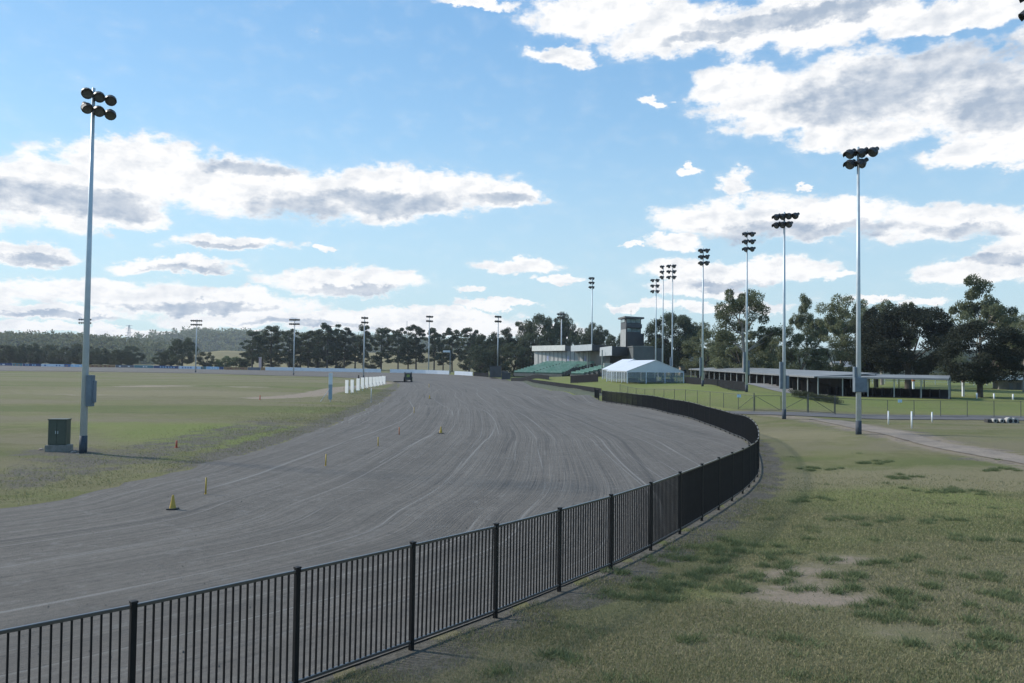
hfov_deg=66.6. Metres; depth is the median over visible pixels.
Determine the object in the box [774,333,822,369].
bushy tree
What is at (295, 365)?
understorey bush
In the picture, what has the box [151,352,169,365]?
round topped tree
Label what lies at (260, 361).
banner column
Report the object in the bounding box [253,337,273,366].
pine tree
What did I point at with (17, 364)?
advertising banner
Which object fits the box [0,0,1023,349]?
sky
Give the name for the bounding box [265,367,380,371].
white board fence
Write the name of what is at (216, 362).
shrub
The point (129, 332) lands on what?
transmission pylon
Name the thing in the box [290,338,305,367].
pine tree
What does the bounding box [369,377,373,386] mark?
marker board
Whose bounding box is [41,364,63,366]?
advertising banner
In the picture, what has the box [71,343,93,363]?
wood tree
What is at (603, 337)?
dark gum
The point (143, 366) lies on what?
advertising banner
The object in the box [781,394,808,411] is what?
wire gate
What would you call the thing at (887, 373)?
hill
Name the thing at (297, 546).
grit
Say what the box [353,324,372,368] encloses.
pine tree
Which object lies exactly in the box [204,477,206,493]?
marker post
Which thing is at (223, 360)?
shrub
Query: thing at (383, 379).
marker board
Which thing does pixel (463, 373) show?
white board fence
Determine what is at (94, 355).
wood tree
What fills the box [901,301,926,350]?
gum tree
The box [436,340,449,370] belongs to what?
pine tree
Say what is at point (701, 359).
floodlight pole
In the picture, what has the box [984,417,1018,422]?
drain culvert
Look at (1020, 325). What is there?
gum tree
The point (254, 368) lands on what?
advertising banner
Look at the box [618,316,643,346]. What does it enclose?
judges tower
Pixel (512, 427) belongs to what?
dirt track
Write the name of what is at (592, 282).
floodlight pole
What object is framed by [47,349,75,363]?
wood tree
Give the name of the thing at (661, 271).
floodlight pole
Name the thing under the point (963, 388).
painted post
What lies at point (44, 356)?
wood tree
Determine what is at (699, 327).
gum tree
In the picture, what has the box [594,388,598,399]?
track gate
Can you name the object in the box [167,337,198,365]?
round topped tree
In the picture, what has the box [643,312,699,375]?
broad tree
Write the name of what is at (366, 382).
marker board
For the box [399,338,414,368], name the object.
pine tree
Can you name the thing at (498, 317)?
floodlight pole
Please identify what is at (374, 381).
marker board
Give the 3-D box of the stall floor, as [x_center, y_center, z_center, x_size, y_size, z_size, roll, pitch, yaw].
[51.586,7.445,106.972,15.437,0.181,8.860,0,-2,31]
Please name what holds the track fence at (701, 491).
on the ground at (124, 407)
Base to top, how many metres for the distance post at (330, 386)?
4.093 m
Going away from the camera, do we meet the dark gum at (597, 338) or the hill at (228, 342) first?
the dark gum at (597, 338)
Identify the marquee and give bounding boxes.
[602,359,654,379]
[606,360,683,382]
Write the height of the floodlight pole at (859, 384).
20.524 m
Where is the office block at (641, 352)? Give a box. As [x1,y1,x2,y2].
[627,346,661,376]
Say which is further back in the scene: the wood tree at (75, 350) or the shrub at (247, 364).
the wood tree at (75, 350)
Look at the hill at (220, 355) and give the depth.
562.29 m
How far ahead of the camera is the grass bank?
159.78 m
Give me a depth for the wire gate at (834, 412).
82.83 m
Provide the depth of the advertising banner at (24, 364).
341.45 m
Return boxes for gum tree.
[683,322,710,360]
[711,288,791,367]
[787,293,828,369]
[814,293,868,370]
[869,299,904,384]
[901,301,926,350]
[944,273,1020,367]
[1003,313,1023,391]
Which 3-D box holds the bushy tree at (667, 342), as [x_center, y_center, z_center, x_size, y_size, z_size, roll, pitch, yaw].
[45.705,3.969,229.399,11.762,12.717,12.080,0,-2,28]
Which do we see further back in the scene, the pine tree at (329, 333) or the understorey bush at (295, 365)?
the understorey bush at (295, 365)
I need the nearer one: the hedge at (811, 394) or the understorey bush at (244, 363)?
the hedge at (811, 394)
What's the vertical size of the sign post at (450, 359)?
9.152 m
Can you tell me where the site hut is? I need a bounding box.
[679,367,696,375]
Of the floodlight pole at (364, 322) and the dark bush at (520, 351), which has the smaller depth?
the floodlight pole at (364, 322)
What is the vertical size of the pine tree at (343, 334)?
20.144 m
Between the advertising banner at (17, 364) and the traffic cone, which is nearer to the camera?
the traffic cone
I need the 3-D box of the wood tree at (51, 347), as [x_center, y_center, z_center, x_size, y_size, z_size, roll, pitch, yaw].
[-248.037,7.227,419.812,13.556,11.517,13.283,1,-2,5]
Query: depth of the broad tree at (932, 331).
137.71 m
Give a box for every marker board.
[345,380,351,392]
[350,380,356,392]
[356,378,362,390]
[361,378,366,388]
[365,377,370,387]
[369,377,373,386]
[372,377,377,386]
[382,376,386,383]
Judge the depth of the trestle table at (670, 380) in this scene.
153.74 m
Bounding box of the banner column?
[259,357,261,366]
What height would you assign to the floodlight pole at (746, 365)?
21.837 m
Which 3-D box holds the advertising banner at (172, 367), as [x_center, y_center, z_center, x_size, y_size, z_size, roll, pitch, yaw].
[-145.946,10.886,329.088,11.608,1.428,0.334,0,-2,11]
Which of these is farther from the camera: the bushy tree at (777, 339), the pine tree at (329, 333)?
the pine tree at (329, 333)
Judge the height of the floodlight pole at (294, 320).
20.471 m
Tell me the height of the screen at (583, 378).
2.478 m
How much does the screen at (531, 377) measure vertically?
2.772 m
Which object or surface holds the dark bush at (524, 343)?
on the ground at (124, 407)
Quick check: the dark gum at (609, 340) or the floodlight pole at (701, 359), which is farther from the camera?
the dark gum at (609, 340)
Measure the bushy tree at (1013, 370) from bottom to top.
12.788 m
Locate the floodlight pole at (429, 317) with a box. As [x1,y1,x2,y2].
[426,315,432,369]
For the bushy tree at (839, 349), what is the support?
on the ground at (124, 407)
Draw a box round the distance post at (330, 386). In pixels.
[320,373,332,401]
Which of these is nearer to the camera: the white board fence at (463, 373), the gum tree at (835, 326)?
the gum tree at (835, 326)
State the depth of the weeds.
16.54 m
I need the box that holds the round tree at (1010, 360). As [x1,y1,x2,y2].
[934,320,1023,397]
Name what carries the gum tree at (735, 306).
on the ground at (124, 407)
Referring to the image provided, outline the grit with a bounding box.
[3,438,751,680]
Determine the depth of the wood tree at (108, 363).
418.02 m
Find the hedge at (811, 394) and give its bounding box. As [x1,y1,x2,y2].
[788,389,843,403]
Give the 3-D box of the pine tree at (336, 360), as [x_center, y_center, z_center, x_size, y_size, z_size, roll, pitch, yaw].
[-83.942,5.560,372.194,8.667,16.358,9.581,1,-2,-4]
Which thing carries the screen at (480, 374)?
on the ground at (124, 407)
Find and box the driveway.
[808,418,1023,463]
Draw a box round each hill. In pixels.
[6,337,194,364]
[147,331,530,356]
[156,351,516,369]
[669,348,977,374]
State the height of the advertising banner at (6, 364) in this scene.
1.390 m
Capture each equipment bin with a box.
[501,371,507,379]
[505,372,510,379]
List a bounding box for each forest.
[0,329,206,364]
[128,326,536,356]
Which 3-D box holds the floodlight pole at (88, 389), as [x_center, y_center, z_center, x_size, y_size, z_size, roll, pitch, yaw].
[-22.990,-3.817,42.791,0.959,20.408,2.054,0,-2,34]
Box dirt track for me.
[0,365,747,682]
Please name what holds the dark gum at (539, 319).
on the ground at (124, 407)
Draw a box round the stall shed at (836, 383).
[689,367,950,398]
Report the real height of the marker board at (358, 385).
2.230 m
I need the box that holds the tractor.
[404,372,412,380]
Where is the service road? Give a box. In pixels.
[727,411,1023,419]
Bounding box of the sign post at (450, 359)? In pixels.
[443,350,450,373]
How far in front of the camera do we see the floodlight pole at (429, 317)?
300.00 m
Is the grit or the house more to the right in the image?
the house
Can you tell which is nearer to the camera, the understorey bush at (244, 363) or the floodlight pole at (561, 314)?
the floodlight pole at (561, 314)
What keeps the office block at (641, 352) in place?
on the ground at (124, 407)
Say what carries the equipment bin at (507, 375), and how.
on the dirt track
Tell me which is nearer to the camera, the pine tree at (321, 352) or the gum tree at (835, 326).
the gum tree at (835, 326)
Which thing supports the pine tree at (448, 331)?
on the ground at (124, 407)
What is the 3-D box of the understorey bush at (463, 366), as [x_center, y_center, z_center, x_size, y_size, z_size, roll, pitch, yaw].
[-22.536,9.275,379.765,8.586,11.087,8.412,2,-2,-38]
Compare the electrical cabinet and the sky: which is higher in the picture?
the sky
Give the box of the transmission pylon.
[126,325,132,341]
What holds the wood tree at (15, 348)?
on the ground at (124, 407)
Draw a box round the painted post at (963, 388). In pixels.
[961,381,964,396]
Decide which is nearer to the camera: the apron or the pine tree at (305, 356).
the apron
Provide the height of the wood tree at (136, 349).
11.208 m
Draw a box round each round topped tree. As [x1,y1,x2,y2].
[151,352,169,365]
[163,350,178,365]
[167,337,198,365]
[196,352,214,366]
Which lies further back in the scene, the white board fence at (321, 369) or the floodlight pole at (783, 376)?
the white board fence at (321, 369)
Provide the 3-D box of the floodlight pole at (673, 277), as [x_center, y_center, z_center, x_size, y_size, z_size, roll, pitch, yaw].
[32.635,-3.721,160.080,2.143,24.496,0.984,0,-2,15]
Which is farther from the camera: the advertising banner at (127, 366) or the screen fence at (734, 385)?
the advertising banner at (127, 366)
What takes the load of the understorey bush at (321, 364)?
on the ground at (124, 407)
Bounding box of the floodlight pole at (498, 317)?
[494,315,501,365]
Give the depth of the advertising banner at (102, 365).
334.81 m
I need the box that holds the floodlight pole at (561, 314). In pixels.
[557,313,564,344]
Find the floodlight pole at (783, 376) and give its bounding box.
[772,212,799,418]
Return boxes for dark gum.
[468,332,503,372]
[489,327,518,362]
[504,321,538,349]
[517,313,559,362]
[534,317,569,344]
[558,311,579,342]
[563,331,588,344]
[576,322,607,344]
[592,329,612,344]
[605,333,619,346]
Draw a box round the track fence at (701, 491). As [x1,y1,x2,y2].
[0,390,759,682]
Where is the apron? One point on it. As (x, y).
(774, 387)
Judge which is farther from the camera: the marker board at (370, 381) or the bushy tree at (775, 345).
the bushy tree at (775, 345)
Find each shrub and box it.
[209,359,220,366]
[218,356,233,366]
[226,356,244,366]
[238,359,250,366]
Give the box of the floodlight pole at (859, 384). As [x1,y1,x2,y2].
[843,147,878,434]
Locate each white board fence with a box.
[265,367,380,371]
[390,369,448,373]
[454,371,472,375]
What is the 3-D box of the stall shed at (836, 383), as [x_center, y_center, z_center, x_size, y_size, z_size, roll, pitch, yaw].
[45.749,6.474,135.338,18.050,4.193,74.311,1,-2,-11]
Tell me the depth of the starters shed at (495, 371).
261.79 m
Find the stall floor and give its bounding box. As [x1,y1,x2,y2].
[830,395,950,398]
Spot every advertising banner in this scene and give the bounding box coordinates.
[0,363,12,365]
[13,363,22,365]
[23,363,40,365]
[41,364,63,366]
[71,364,81,366]
[89,365,115,366]
[116,365,133,367]
[134,365,153,367]
[154,365,178,368]
[179,366,200,368]
[224,367,247,369]
[248,367,260,369]
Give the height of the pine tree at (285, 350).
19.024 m
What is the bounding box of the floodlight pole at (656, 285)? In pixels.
[650,278,659,377]
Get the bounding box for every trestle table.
[628,379,639,382]
[645,379,655,382]
[663,379,674,382]
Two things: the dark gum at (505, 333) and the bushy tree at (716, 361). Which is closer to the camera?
the bushy tree at (716, 361)
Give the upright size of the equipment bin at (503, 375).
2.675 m
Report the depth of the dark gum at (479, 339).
297.40 m
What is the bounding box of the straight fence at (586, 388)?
[525,379,601,392]
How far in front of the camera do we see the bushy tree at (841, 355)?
148.98 m
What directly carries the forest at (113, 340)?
on the hill at (143, 363)
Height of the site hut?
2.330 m
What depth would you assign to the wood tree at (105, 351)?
404.15 m
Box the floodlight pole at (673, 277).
[666,264,676,378]
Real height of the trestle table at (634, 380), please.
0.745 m
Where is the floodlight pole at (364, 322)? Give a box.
[361,316,368,376]
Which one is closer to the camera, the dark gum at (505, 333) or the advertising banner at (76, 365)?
the dark gum at (505, 333)
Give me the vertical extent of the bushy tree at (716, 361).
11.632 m
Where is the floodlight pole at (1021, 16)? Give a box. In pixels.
[1018,0,1023,20]
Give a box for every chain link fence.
[620,384,752,410]
[837,398,1023,416]
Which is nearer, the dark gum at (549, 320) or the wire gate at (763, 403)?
the wire gate at (763, 403)
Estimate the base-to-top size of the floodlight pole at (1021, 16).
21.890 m
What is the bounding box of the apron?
[679,380,838,395]
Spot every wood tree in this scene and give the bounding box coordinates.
[0,344,16,362]
[0,351,25,362]
[7,345,34,362]
[14,343,42,363]
[27,349,55,363]
[36,344,64,363]
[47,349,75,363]
[58,345,81,363]
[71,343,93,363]
[78,349,105,364]
[89,348,113,364]
[102,353,124,364]
[108,348,133,364]
[120,345,145,364]
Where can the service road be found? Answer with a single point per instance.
(945, 417)
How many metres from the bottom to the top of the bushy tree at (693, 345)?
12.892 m
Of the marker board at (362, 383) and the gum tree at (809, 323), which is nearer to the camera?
the marker board at (362, 383)
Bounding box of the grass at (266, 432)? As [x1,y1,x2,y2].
[0,388,394,504]
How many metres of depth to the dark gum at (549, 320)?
309.25 m
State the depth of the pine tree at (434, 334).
350.64 m
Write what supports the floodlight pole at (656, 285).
on the ground at (124, 407)
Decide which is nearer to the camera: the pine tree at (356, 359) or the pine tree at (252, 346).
the pine tree at (252, 346)
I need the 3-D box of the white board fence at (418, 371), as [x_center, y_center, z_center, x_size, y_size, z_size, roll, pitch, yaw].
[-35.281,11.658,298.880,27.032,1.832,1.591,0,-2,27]
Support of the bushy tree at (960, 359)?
on the ground at (124, 407)
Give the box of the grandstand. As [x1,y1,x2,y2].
[513,344,627,376]
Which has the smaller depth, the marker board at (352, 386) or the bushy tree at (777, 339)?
the marker board at (352, 386)
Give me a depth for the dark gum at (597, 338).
309.21 m
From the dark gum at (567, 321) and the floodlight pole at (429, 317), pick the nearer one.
the floodlight pole at (429, 317)
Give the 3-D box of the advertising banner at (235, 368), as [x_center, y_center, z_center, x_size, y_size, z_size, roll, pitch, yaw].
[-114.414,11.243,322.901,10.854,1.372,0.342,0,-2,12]
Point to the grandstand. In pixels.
(560, 360)
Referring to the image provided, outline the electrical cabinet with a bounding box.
[45,418,72,451]
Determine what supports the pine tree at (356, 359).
on the ground at (124, 407)
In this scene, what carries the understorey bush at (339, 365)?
on the ground at (124, 407)
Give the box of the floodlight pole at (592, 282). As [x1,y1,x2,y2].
[588,277,594,343]
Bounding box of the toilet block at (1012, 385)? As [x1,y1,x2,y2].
[993,375,1022,389]
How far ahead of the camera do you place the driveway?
47.61 m
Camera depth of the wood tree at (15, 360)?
405.04 m
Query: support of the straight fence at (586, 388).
on the ground at (124, 407)
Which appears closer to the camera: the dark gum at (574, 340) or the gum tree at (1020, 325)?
the gum tree at (1020, 325)
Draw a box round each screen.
[473,372,488,376]
[511,374,548,380]
[570,374,597,383]
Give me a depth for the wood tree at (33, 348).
390.44 m
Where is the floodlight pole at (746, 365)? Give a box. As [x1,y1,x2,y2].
[742,231,755,391]
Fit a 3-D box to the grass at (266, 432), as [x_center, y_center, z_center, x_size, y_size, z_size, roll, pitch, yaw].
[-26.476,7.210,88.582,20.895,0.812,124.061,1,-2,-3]
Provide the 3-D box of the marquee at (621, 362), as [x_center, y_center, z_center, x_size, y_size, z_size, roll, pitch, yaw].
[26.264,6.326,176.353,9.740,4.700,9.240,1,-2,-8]
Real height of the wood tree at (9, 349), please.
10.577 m
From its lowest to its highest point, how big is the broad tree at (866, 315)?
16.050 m
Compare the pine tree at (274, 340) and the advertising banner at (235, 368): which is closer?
the advertising banner at (235, 368)
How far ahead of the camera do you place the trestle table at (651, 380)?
153.82 m
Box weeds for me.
[470,452,1023,682]
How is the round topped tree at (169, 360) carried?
on the ground at (124, 407)
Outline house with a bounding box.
[830,361,852,371]
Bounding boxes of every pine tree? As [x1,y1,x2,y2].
[239,330,264,366]
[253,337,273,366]
[256,325,286,366]
[279,328,300,366]
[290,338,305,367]
[295,330,320,367]
[306,336,328,367]
[312,322,342,367]
[328,336,343,367]
[336,327,356,367]
[345,337,367,368]
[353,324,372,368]
[366,327,392,369]
[388,328,408,368]
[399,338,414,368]
[404,324,426,369]
[423,327,444,369]
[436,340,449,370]
[440,327,461,371]
[456,327,479,371]
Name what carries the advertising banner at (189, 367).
on the ground at (124, 407)
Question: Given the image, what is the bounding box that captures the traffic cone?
[166,495,178,509]
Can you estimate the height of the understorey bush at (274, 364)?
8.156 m
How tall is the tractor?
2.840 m
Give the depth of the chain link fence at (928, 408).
82.22 m
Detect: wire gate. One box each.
[753,393,780,410]
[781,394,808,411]
[809,395,835,413]
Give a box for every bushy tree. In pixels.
[656,334,683,374]
[679,329,729,374]
[700,339,741,362]
[705,329,776,368]
[749,341,779,367]
[759,333,798,368]
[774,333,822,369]
[813,333,865,371]
[831,340,873,372]
[929,353,972,380]
[995,347,1023,374]
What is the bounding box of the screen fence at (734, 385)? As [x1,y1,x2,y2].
[684,377,744,390]
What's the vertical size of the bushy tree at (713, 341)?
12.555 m
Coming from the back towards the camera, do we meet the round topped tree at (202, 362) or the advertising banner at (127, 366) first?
the round topped tree at (202, 362)
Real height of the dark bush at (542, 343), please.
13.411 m
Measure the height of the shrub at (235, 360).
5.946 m
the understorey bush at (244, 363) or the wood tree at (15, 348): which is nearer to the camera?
the understorey bush at (244, 363)
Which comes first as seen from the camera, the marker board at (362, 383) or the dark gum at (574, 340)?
the marker board at (362, 383)
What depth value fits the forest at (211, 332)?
1537.89 m
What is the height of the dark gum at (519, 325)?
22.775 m
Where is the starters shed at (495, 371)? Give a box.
[489,366,501,377]
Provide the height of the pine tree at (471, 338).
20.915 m
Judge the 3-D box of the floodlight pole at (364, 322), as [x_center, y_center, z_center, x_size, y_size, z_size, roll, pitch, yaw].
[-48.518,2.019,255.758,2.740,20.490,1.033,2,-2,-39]
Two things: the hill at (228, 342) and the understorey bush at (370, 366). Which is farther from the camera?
the hill at (228, 342)
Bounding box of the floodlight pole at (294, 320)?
[289,318,299,374]
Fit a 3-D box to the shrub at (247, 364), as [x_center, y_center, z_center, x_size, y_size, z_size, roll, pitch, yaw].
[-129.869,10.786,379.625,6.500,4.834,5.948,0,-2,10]
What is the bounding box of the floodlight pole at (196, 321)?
[190,319,201,371]
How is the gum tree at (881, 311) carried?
on the ground at (124, 407)
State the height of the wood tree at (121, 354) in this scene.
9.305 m
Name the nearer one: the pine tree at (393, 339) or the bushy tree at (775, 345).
the bushy tree at (775, 345)
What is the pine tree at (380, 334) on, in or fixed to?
on the ground at (124, 407)
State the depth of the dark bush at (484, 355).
282.75 m
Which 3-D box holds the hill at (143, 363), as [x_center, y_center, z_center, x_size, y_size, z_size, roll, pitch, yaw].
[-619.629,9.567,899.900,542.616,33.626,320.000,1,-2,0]
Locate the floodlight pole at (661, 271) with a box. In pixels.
[659,265,664,379]
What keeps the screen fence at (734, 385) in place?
on the ground at (124, 407)
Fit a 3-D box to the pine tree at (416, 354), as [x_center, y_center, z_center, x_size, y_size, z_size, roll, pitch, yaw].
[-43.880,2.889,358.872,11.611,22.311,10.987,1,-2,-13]
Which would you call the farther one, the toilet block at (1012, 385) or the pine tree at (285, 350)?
the pine tree at (285, 350)
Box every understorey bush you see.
[238,352,255,366]
[263,353,283,366]
[283,356,311,367]
[303,352,331,367]
[328,358,349,367]
[361,358,379,368]
[457,350,472,370]
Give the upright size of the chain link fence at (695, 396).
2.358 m
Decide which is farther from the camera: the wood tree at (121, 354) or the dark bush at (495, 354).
the wood tree at (121, 354)
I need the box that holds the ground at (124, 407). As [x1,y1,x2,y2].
[0,363,1023,682]
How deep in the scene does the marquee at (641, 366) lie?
151.18 m
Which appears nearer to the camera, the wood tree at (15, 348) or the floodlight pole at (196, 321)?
the floodlight pole at (196, 321)
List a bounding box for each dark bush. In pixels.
[463,346,496,372]
[486,345,513,373]
[498,342,532,374]
[512,338,545,368]
[532,341,559,359]
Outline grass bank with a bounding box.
[521,381,601,395]
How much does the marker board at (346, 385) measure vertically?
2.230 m
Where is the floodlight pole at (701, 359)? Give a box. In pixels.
[698,248,709,385]
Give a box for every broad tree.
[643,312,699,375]
[851,303,960,388]
[854,306,902,387]
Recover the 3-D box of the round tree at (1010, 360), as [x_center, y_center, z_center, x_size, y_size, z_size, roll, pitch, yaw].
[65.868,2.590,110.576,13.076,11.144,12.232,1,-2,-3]
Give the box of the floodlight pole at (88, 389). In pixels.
[79,87,116,452]

